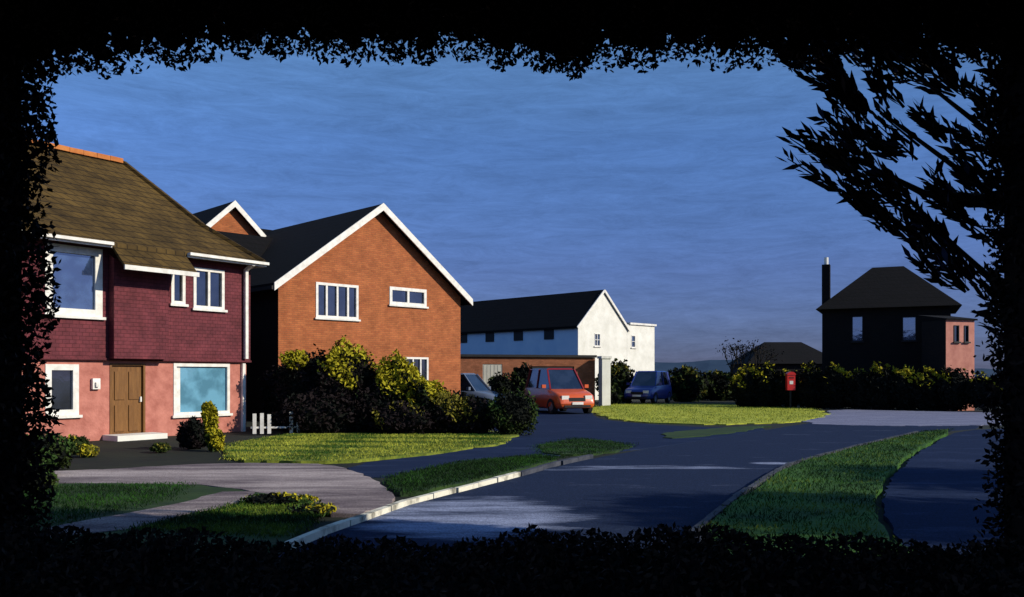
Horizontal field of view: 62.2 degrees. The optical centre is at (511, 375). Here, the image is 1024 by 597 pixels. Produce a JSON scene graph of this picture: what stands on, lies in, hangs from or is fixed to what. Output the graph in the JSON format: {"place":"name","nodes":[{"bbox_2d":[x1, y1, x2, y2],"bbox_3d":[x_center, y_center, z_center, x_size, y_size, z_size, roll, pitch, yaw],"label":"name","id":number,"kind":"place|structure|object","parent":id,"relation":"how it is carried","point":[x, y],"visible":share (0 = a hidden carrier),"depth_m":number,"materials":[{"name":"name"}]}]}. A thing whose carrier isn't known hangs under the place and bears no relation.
{"place":"outdoors","nodes":[
{"label":"outdoors","id":0,"kind":"place"},
{"bbox_2d":[114,258,168,358],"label":"bay wall","id":1,"kind":"structure","parent":0,"point":[141,314],"depth_m":22.70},
{"bbox_2d":[50,491,254,536],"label":"garden path","id":2,"kind":"structure","parent":0,"point":[109,523],"depth_m":10.04,"materials":[{"name":"concrete"}]},
{"bbox_2d":[22,480,311,556],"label":"garden lawn","id":3,"kind":"structure","parent":0,"point":[197,491],"depth_m":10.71,"materials":[{"name":"green plant"}]},
{"bbox_2d":[238,492,338,516],"bbox_3d":[-2.698,1.587,10.629,0.856,0.194,1.676,0,0,-45],"label":"golden plant","id":4,"kind":"object","parent":3,"relation":"on","point":[295,498],"visible":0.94,"depth_m":10.71,"materials":[{"name":"yellow plant"}]},
{"bbox_2d":[177,367,179,411],"bbox_3d":[-9.471,0.400,24.051,0.004,1.280,0.160,0,0,35],"label":"bay curtain edge","id":5,"kind":"object","parent":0,"point":[178,389],"visible":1,"depth_m":24.07,"materials":[{"name":"white fabric"}]},
{"bbox_2d":[114,499,330,538],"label":"grass","id":6,"kind":"structure","parent":0,"point":[241,514],"depth_m":9.47,"materials":[{"name":"green plant"}]},
{"bbox_2d":[54,463,394,517],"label":"driveway","id":7,"kind":"structure","parent":0,"point":[350,493],"depth_m":13.45,"materials":[{"name":"concrete"}]},
{"bbox_2d":[218,431,518,463],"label":"front lawn","id":8,"kind":"structure","parent":0,"point":[339,461],"depth_m":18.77,"materials":[{"name":"green plant"}]},
{"bbox_2d":[251,411,299,433],"bbox_3d":[-6.058,1.325,24.190,2.650,0.650,0.050,0,0,-12],"label":"picket fence","id":9,"kind":"object","parent":8,"relation":"on","point":[262,427],"visible":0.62,"depth_m":23.98,"materials":[{"name":"white paint"}]},
{"bbox_2d":[279,348,446,431],"bbox_3d":[-4.307,0.460,25.151,5.236,2.513,1.676,0,0,16],"label":"golden shrub","id":10,"kind":"object","parent":8,"relation":"on","point":[409,383],"visible":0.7,"depth_m":24.42,"materials":[{"name":"yellow plant"}]},
{"bbox_2d":[364,389,494,433],"bbox_3d":[-2.260,1.051,24.277,3.902,1.337,1.969,0,0,0],"label":"shrub","id":11,"kind":"object","parent":8,"relation":"on","point":[463,413],"visible":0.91,"depth_m":23.80,"materials":[{"name":"green plant"}]},
{"bbox_2d":[484,388,538,434],"bbox_3d":[-0.023,1.028,23.800,1.618,1.332,1.391,0,0,0],"label":"box bush","id":12,"kind":"object","parent":8,"relation":"on","point":[509,412],"visible":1,"depth_m":23.47,"materials":[{"name":"green plant"}]},
{"bbox_2d":[23,27,1003,368],"label":"sky","id":13,"kind":"structure","parent":0,"point":[665,191],"materials":[{"name":"blue"}]},
{"bbox_2d":[460,328,577,354],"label":"side walls","id":14,"kind":"structure","parent":0,"point":[562,342],"depth_m":60.64,"materials":[{"name":"white paint"}]},
{"bbox_2d":[460,290,602,333],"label":"roof","id":15,"kind":"structure","parent":14,"relation":"on","point":[556,311],"depth_m":62.11,"materials":[{"name":"black tile"}]},
{"bbox_2d":[460,354,596,405],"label":"brick garage","id":16,"kind":"structure","parent":0,"point":[485,367],"depth_m":46.11,"materials":[{"name":"brick"}]},
{"bbox_2d":[483,364,501,384],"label":"pale door","id":17,"kind":"structure","parent":16,"relation":"in","point":[490,366],"depth_m":45.59,"materials":[{"name":"paint"}]},
{"bbox_2d":[57,399,1003,555],"bbox_3d":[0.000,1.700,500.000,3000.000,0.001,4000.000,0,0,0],"label":"ground","id":18,"kind":"structure","parent":0,"point":[124,454],"depth_m":18.46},
{"bbox_2d":[0,20,63,555],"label":"beech hedge","id":19,"kind":"object","parent":18,"relation":"on","point":[17,443],"visible":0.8,"depth_m":6.08,"materials":[{"name":"black plant"}]},
{"bbox_2d":[22,433,78,490],"bbox_3d":[-7.817,1.354,13.643,1.312,0.699,3.992,0,0,-22],"label":"garden shrub","id":20,"kind":"object","parent":18,"relation":"on","point":[63,451],"visible":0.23,"depth_m":14.98,"materials":[{"name":"green plant"}]},
{"bbox_2d":[68,434,171,457],"bbox_3d":[-8.622,1.474,18.445,2.006,0.453,1.503,0,0,-44],"label":"flowering plant","id":21,"kind":"object","parent":18,"relation":"on","point":[85,448],"visible":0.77,"depth_m":18.15,"materials":[{"name":"green plant"}]},
{"bbox_2d":[22,359,245,440],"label":"ground floor wall","id":22,"kind":"structure","parent":18,"relation":"on","point":[93,424],"depth_m":23.20,"materials":[{"name":"pink paint"}]},
{"bbox_2d":[45,364,82,418],"bbox_3d":[-11.316,0.400,21.369,0.150,1.360,0.950,0,0,36],"label":"kitchen window frame","id":23,"kind":"object","parent":22,"relation":"attached to","point":[73,412],"visible":0.73,"depth_m":21.53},
{"bbox_2d":[52,370,71,409],"bbox_3d":[-11.373,0.370,21.410,0.001,1.300,0.830,0,0,36],"label":"kitchen window glass","id":24,"kind":"object","parent":23,"relation":"in","point":[62,385],"visible":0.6,"depth_m":21.44,"materials":[{"name":"black glass"}]},
{"bbox_2d":[110,363,144,433],"bbox_3d":[-10.348,0.690,22.809,0.120,2.020,1.000,0,0,36],"label":"door frame","id":25,"kind":"object","parent":22,"relation":"attached to","point":[143,390],"visible":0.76,"depth_m":23.02,"materials":[{"name":"brown wood"}]},
{"bbox_2d":[112,365,141,433],"bbox_3d":[-10.380,0.710,22.833,0.040,1.940,0.880,0,0,36],"label":"front door","id":26,"kind":"structure","parent":25,"relation":"attached to","point":[127,402],"depth_m":22.85,"materials":[{"name":"brown wood"}]},
{"bbox_2d":[114,372,138,431],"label":"door panels","id":27,"kind":"object","parent":26,"relation":"attached to","point":[119,394],"visible":1,"depth_m":22.75,"materials":[{"name":"brown wood"}]},
{"bbox_2d":[172,363,232,417],"bbox_3d":[-8.975,0.430,24.624,0.150,1.540,1.970,0,0,36],"label":"bay window frame","id":28,"kind":"object","parent":22,"relation":"attached to","point":[226,412],"visible":0.89,"depth_m":24.38,"materials":[{"name":"white plastic"}]},
{"bbox_2d":[177,366,225,411],"bbox_3d":[-9.032,0.400,24.665,0.001,1.480,1.850,0,0,36],"label":"bay window glass","id":29,"kind":"object","parent":28,"relation":"in","point":[199,386],"visible":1,"depth_m":24.68,"materials":[{"name":"blue glass"}]},
{"bbox_2d":[103,432,167,441],"bbox_3d":[-10.003,1.630,22.561,0.730,0.140,1.400,0,0,36],"label":"doorstep","id":30,"kind":"object","parent":18,"relation":"on","point":[134,436],"visible":1,"depth_m":22.31,"materials":[{"name":"white concrete"}]},
{"bbox_2d":[175,416,206,449],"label":"garden shrub","id":31,"kind":"object","parent":18,"relation":"on","point":[190,434],"visible":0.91,"depth_m":19.45,"materials":[{"name":"green plant"}]},
{"bbox_2d":[200,400,224,451],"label":"golden plant","id":32,"kind":"object","parent":18,"relation":"on","point":[214,436],"visible":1,"depth_m":18.90,"materials":[{"name":"yellow plant"}]},
{"bbox_2d":[211,208,257,235],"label":"front wall","id":33,"kind":"structure","parent":18,"relation":"on","point":[232,221],"depth_m":38.28,"materials":[{"name":"orange brick"}]},
{"bbox_2d":[241,265,254,431],"bbox_3d":[-7.953,-0.831,25.583,0.563,5.062,0.100,0,0,36],"label":"downpipe","id":34,"kind":"object","parent":18,"relation":"on","point":[243,386],"visible":1,"depth_m":25.62,"materials":[{"name":"white paint"}]},
{"bbox_2d":[246,288,277,420],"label":"side walls","id":35,"kind":"structure","parent":18,"relation":"on","point":[264,331],"depth_m":31.63,"materials":[{"name":"brick"}]},
{"bbox_2d":[217,231,271,256],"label":"roof","id":36,"kind":"structure","parent":35,"relation":"attached to","point":[257,245],"depth_m":35.79,"materials":[{"name":"black tile"}]},
{"bbox_2d":[250,204,380,288],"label":"roof","id":37,"kind":"structure","parent":35,"relation":"on","point":[289,248],"depth_m":33.74,"materials":[{"name":"black tile"}]},
{"bbox_2d":[274,203,383,289],"bbox_3d":[-6.763,-4.907,31.843,4.745,3.789,0.048,0,0,-45],"label":"bargeboard","id":38,"kind":"object","parent":37,"relation":"attached to","point":[301,266],"visible":1,"depth_m":31.69,"materials":[{"name":"white paint"}]},
{"bbox_2d":[250,285,473,305],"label":"gutters","id":39,"kind":"object","parent":35,"relation":"attached to","point":[264,288],"visible":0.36,"depth_m":30.82,"materials":[{"name":"white plastic"}]},
{"bbox_2d":[381,211,468,303],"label":"roof","id":40,"kind":"structure","parent":35,"relation":"on","point":[463,300],"depth_m":35.41,"materials":[{"name":"black tile"}]},
{"bbox_2d":[383,204,472,305],"bbox_3d":[-3.394,-4.907,35.184,4.745,3.789,0.048,0,0,-45],"label":"bargeboard","id":41,"kind":"object","parent":40,"relation":"attached to","point":[425,251],"visible":1,"depth_m":35.06,"materials":[{"name":"white paint"}]},
{"bbox_2d":[0,0,609,85],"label":"copper beech tree","id":42,"kind":"object","parent":18,"relation":"on","point":[66,29],"visible":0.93,"depth_m":5.89,"materials":[{"name":"black plant"}]},
{"bbox_2d":[258,343,394,433],"bbox_3d":[-5.653,0.375,25.174,5.471,2.704,3.065,0,0,27],"label":"shrubbery","id":43,"kind":"object","parent":18,"relation":"on","point":[286,391],"visible":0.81,"depth_m":24.29,"materials":[{"name":"green plant"}]},
{"bbox_2d":[308,335,379,431],"bbox_3d":[-4.899,0.248,25.269,2.282,2.957,2.351,0,0,0],"label":"shrub","id":44,"kind":"object","parent":18,"relation":"on","point":[347,367],"visible":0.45,"depth_m":24.68,"materials":[{"name":"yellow plant"}]},
{"bbox_2d":[278,213,459,395],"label":"front wall","id":45,"kind":"structure","parent":18,"relation":"on","point":[376,257],"depth_m":33.84,"materials":[{"name":"orange brick"}]},
{"bbox_2d":[315,282,360,320],"bbox_3d":[-6.664,-2.800,32.450,2.020,1.400,0.150,0,0,-45],"label":"window frame","id":46,"kind":"object","parent":45,"relation":"attached to","point":[338,317],"visible":1,"depth_m":32.48,"materials":[{"name":"white plastic"}]},
{"bbox_2d":[318,285,354,316],"bbox_3d":[-6.713,-2.830,32.499,1.900,1.340,0.001,0,0,-45],"label":"window glass","id":47,"kind":"object","parent":46,"relation":"in","point":[331,300],"visible":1,"depth_m":32.43,"materials":[{"name":"blue glass"}]},
{"bbox_2d":[389,286,428,308],"bbox_3d":[-4.250,-3.185,34.843,2.020,0.790,0.150,0,0,-45],"label":"window frame","id":48,"kind":"object","parent":45,"relation":"attached to","point":[407,303],"visible":1,"depth_m":34.85,"materials":[{"name":"white plastic"}]},
{"bbox_2d":[392,290,422,303],"bbox_3d":[-4.299,-3.215,34.893,1.900,0.730,0.001,0,0,-45],"label":"window glass","id":49,"kind":"object","parent":48,"relation":"in","point":[400,296],"visible":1,"depth_m":34.83,"materials":[{"name":"blue glass"}]},
{"bbox_2d":[407,357,428,379],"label":"window frame","id":50,"kind":"object","parent":45,"relation":"attached to","point":[427,366],"visible":0.38,"depth_m":35.46,"materials":[{"name":"white plastic"}]},
{"bbox_2d":[407,359,425,377],"bbox_3d":[-3.980,-0.200,35.210,1.200,1.100,0.001,0,0,-45],"label":"window glass","id":51,"kind":"object","parent":50,"relation":"in","point":[423,366],"visible":0.2,"depth_m":35.41,"materials":[{"name":"blue glass"}]},
{"bbox_2d":[379,453,567,496],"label":"grass verge","id":52,"kind":"object","parent":18,"relation":"on","point":[421,492],"depth_m":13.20,"materials":[{"name":"green plant"}]},
{"bbox_2d":[487,362,532,394],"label":"shrub","id":53,"kind":"object","parent":18,"relation":"on","point":[502,383],"visible":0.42,"depth_m":42.75,"materials":[{"name":"green plant"}]},
{"bbox_2d":[0,520,1023,596],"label":"clipped hedge","id":54,"kind":"object","parent":18,"relation":"on","point":[540,564],"visible":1,"depth_m":3.71,"materials":[{"name":"black plant"}]},
{"bbox_2d":[517,454,592,475],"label":"kerb","id":55,"kind":"structure","parent":18,"relation":"on","point":[538,468],"depth_m":15.76,"materials":[{"name":"concrete"}]},
{"bbox_2d":[526,436,638,455],"bbox_3d":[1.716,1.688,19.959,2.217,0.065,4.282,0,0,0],"label":"grass verge","id":56,"kind":"object","parent":18,"relation":"on","point":[584,453],"depth_m":18.94,"materials":[{"name":"green plant"}]},
{"bbox_2d":[578,294,626,399],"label":"front wall","id":57,"kind":"structure","parent":18,"relation":"on","point":[604,319],"depth_m":59.10,"materials":[{"name":"white paint"}]},
{"bbox_2d":[627,325,653,374],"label":"extension wall","id":58,"kind":"structure","parent":18,"relation":"on","point":[640,357],"depth_m":62.19,"materials":[{"name":"white paint"}]},
{"bbox_2d":[624,371,671,403],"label":"blue car","id":59,"kind":"object","parent":18,"relation":"on","point":[652,386],"visible":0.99,"depth_m":51.25,"materials":[{"name":"paint"}]},
{"bbox_2d":[595,358,780,403],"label":"shrubs","id":60,"kind":"object","parent":18,"relation":"on","point":[689,384],"visible":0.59,"depth_m":54.40,"materials":[{"name":"green plant"}]},
{"bbox_2d":[661,426,770,438],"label":"grass verge","id":61,"kind":"object","parent":18,"relation":"on","point":[697,433],"depth_m":25.08,"materials":[{"name":"green plant"}]},
{"bbox_2d":[726,342,821,376],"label":"bungalow","id":62,"kind":"object","parent":18,"relation":"on","point":[796,355],"visible":0.44,"depth_m":67.06,"materials":[{"name":"brick"}]},
{"bbox_2d":[533,0,1023,335],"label":"copper beech tree","id":63,"kind":"object","parent":18,"relation":"on","point":[888,32],"visible":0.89,"depth_m":6.60,"materials":[{"name":"black plant"}]},
{"bbox_2d":[689,431,918,542],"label":"kerb","id":64,"kind":"structure","parent":18,"relation":"on","point":[711,515],"depth_m":12.18,"materials":[{"name":"concrete"}]},
{"bbox_2d":[701,428,953,556],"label":"verge","id":65,"kind":"structure","parent":18,"relation":"on","point":[879,526],"depth_m":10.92,"materials":[{"name":"green plant"}]},
{"bbox_2d":[730,360,1003,410],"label":"boundary hedge","id":66,"kind":"object","parent":18,"relation":"on","point":[878,386],"visible":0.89,"depth_m":41.64,"materials":[{"name":"green plant"}]},
{"bbox_2d":[822,306,950,375],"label":"front wall","id":67,"kind":"structure","parent":18,"relation":"on","point":[883,344],"depth_m":44.90,"materials":[{"name":"brick"}]},
{"bbox_2d":[853,317,861,340],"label":"window glass","id":68,"kind":"object","parent":67,"relation":"in","point":[857,328],"visible":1,"depth_m":45.30,"materials":[{"name":"blue glass"}]},
{"bbox_2d":[903,317,914,339],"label":"window glass","id":69,"kind":"object","parent":67,"relation":"in","point":[908,328],"visible":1,"depth_m":44.24,"materials":[{"name":"blue glass"}]},
{"bbox_2d":[882,429,1003,555],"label":"footpath","id":70,"kind":"structure","parent":18,"relation":"on","point":[931,490],"depth_m":11.68,"materials":[{"name":"grey asphalt"}]},
{"bbox_2d":[946,320,973,410],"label":"front wall","id":71,"kind":"structure","parent":18,"relation":"on","point":[960,355],"depth_m":40.82,"materials":[{"name":"pink paint"}]},
{"bbox_2d":[971,20,1023,556],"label":"beech hedge","id":72,"kind":"object","parent":18,"relation":"on","point":[1010,341],"visible":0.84,"depth_m":6.30,"materials":[{"name":"black plant"}]},
{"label":"side walls","id":73,"kind":"object","parent":18,"relation":"on","visible":0},
{"bbox_2d":[193,202,231,223],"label":"roof","id":74,"kind":"structure","parent":73,"relation":"on","point":[206,216],"depth_m":38.60,"materials":[{"name":"black tile"}]},
{"bbox_2d":[206,201,234,226],"bbox_3d":[-13.012,-6.870,37.373,1.750,1.922,0.048,0,0,-45],"label":"bargeboard","id":75,"kind":"object","parent":74,"relation":"attached to","point":[221,214],"visible":0.64,"depth_m":37.52,"materials":[{"name":"white paint"}]},
{"bbox_2d":[234,207,259,235],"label":"roof","id":76,"kind":"structure","parent":73,"relation":"on","point":[246,221],"depth_m":38.65,"materials":[{"name":"black tile"}]},
{"bbox_2d":[235,200,265,236],"bbox_3d":[-11.769,-6.870,38.606,1.750,1.922,0.048,0,0,-45],"label":"bargeboard","id":77,"kind":"object","parent":76,"relation":"attached to","point":[246,216],"visible":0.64,"depth_m":38.45,"materials":[{"name":"white paint"}]},
{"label":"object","id":78,"kind":"object","parent":18,"relation":"on","visible":0},
{"bbox_2d":[22,240,249,360],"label":"wall","id":79,"kind":"structure","parent":78,"relation":"attached to","point":[201,335],"depth_m":24.17,"materials":[{"name":"red tile"}]},
{"bbox_2d":[45,243,105,319],"bbox_3d":[-11.091,-2.360,21.527,0.150,1.840,1.570,0,0,36],"label":"window frame","id":80,"kind":"object","parent":79,"relation":"attached to","point":[96,313],"visible":0.67,"depth_m":21.79,"materials":[{"name":"white paint"}]},
{"bbox_2d":[53,252,93,309],"bbox_3d":[-11.148,-2.390,21.568,0.001,1.780,1.450,0,0,36],"label":"window glass","id":81,"kind":"object","parent":80,"relation":"attached to","point":[74,276],"visible":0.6,"depth_m":21.62,"materials":[{"name":"blue glass"}]},
{"bbox_2d":[108,253,119,358],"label":"bay cheeks","id":82,"kind":"object","parent":79,"relation":"attached to","point":[110,307],"visible":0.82,"depth_m":22.20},
{"bbox_2d":[32,357,250,362],"bbox_3d":[-10.608,-0.420,22.196,0.034,0.060,9.100,0,0,36],"label":"plinth course","id":83,"kind":"object","parent":79,"relation":"attached to","point":[71,358],"visible":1,"depth_m":23.00,"materials":[{"name":"red tile"}]},
{"bbox_2d":[170,274,188,306],"bbox_3d":[-9.389,-2.445,23.894,0.150,1.010,0.560,0,0,36],"label":"landing window frame","id":84,"kind":"object","parent":79,"relation":"attached to","point":[182,303],"visible":0.66,"depth_m":23.99,"materials":[{"name":"white plastic"}]},
{"bbox_2d":[174,275,180,300],"bbox_3d":[-9.446,-2.475,23.935,0.001,0.950,0.440,0,0,36],"label":"landing window glass","id":85,"kind":"object","parent":84,"relation":"in","point":[177,287],"visible":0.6,"depth_m":23.95,"materials":[{"name":"blue glass"}]},
{"bbox_2d":[192,267,227,312],"bbox_3d":[-8.808,-2.480,24.702,0.150,1.240,1.150,0,0,36],"label":"bedroom window frame","id":86,"kind":"object","parent":79,"relation":"attached to","point":[208,307],"visible":0.98,"depth_m":24.71,"materials":[{"name":"white plastic"}]},
{"bbox_2d":[196,271,219,306],"bbox_3d":[-8.865,-2.510,24.742,0.001,1.180,1.030,0,0,36],"label":"bedroom window glass","id":87,"kind":"object","parent":86,"relation":"in","point":[201,289],"visible":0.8,"depth_m":24.71,"materials":[{"name":"blue glass"}]},
{"bbox_2d":[24,145,258,266],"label":"roof","id":88,"kind":"structure","parent":78,"relation":"on","point":[121,205],"depth_m":23.88,"materials":[{"name":"brown tile"}]},
{"bbox_2d":[32,140,122,162],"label":"ridge tiles","id":89,"kind":"object","parent":88,"relation":"on","point":[88,153],"visible":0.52,"depth_m":25.26,"materials":[{"name":"orange tile"}]},
{"bbox_2d":[40,237,266,268],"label":"fascia","id":90,"kind":"structure","parent":88,"relation":"attached to","point":[110,246],"depth_m":23.71,"materials":[{"name":"white paint"}]},
{"bbox_2d":[46,233,268,264],"bbox_3d":[-10.245,-3.380,21.836,0.097,0.080,9.740,0,0,36],"label":"gutter","id":91,"kind":"object","parent":90,"relation":"attached to","point":[190,253],"visible":0.83,"depth_m":23.63,"materials":[{"name":"white paint"}]},
{"bbox_2d":[112,247,196,271],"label":"catslide roof","id":92,"kind":"structure","parent":88,"relation":"attached to","point":[128,256],"depth_m":22.55,"materials":[{"name":"brown tile"}]},
{"bbox_2d":[124,264,198,276],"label":"catslide fascia","id":93,"kind":"structure","parent":92,"relation":"attached to","point":[158,270],"depth_m":22.37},
{"bbox_2d":[122,161,265,261],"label":"hip tiles","id":94,"kind":"object","parent":88,"relation":"attached to","point":[167,197],"visible":0.96,"depth_m":25.84,"materials":[{"name":"brown tile"}]},
{"bbox_2d":[347,408,764,477],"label":"side road","id":95,"kind":"structure","parent":0,"point":[571,423],"depth_m":22.60,"materials":[{"name":"grey asphalt"}]},
{"bbox_2d":[460,373,501,401],"bbox_3d":[-2.231,0.800,40.191,4.242,1.800,2.160,0,0,27],"label":"silver car","id":96,"kind":"object","parent":95,"relation":"on","point":[473,383],"visible":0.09,"depth_m":39.45,"materials":[{"name":"paint"}]},
{"bbox_2d":[524,368,593,413],"bbox_3d":[2.087,0.690,38.381,2.260,2.020,4.141,0,0,-21],"label":"red car","id":97,"kind":"object","parent":95,"relation":"on","point":[553,390],"visible":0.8,"depth_m":37.62,"materials":[{"name":"orange paint"}]},
{"bbox_2d":[279,423,978,556],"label":"road","id":98,"kind":"structure","parent":0,"point":[691,484],"depth_m":12.23,"materials":[{"name":"grey asphalt"}]},
{"bbox_2d":[284,472,520,549],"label":"kerb","id":99,"kind":"structure","parent":98,"relation":"on","point":[315,534],"depth_m":10.47,"materials":[{"name":"concrete"}]},
{"bbox_2d":[580,403,829,424],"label":"lawn","id":100,"kind":"structure","parent":0,"point":[723,422],"depth_m":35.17,"materials":[{"name":"green plant"}]},
{"bbox_2d":[597,356,611,405],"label":"white gate pier","id":101,"kind":"structure","parent":100,"relation":"on","point":[604,380],"depth_m":46.69,"materials":[{"name":"paint"}]},
{"bbox_2d":[715,338,783,375],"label":"bare tree","id":102,"kind":"object","parent":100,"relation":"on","point":[755,349],"visible":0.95,"depth_m":46.95,"materials":[{"name":"brown plant"}]},
{"bbox_2d":[785,372,795,407],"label":"post box","id":103,"kind":"object","parent":100,"relation":"on","point":[790,381],"visible":0.91,"depth_m":42.85,"materials":[{"name":"red metal"}]},
{"bbox_2d":[654,360,996,377],"bbox_3d":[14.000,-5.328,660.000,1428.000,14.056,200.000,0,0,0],"label":"hills","id":104,"kind":"structure","parent":0,"point":[708,365],"depth_m":589.05,"materials":[{"name":"blue plant"}]},
{"bbox_2d":[801,410,1002,425],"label":"cross road","id":105,"kind":"structure","parent":0,"point":[887,418],"depth_m":32.94,"materials":[{"name":"grey asphalt"}]},
{"bbox_2d":[922,320,945,410],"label":"wall","id":106,"kind":"structure","parent":0,"point":[934,345],"depth_m":41.31,"materials":[{"name":"brick"}]},
{"bbox_2d":[918,315,977,320],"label":"roof","id":107,"kind":"structure","parent":106,"relation":"on","point":[945,317],"depth_m":41.16,"materials":[{"name":"black tile"}]},
{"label":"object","id":108,"kind":"object","parent":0,"visible":0},
{"bbox_2d":[816,266,961,313],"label":"roof","id":109,"kind":"structure","parent":108,"relation":"on","point":[889,287],"depth_m":45.48,"materials":[{"name":"black tile"}]},
{"bbox_2d":[822,264,830,303],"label":"chimney","id":110,"kind":"object","parent":109,"relation":"on","point":[826,282],"visible":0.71,"depth_m":46.30,"materials":[{"name":"brick"}]},
{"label":"roof","id":111,"kind":"object","parent":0,"visible":0},
{"bbox_2d":[577,290,630,331],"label":"bargeboard","id":112,"kind":"object","parent":111,"relation":"attached to","point":[595,303],"visible":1,"depth_m":58.92,"materials":[{"name":"white paint"}]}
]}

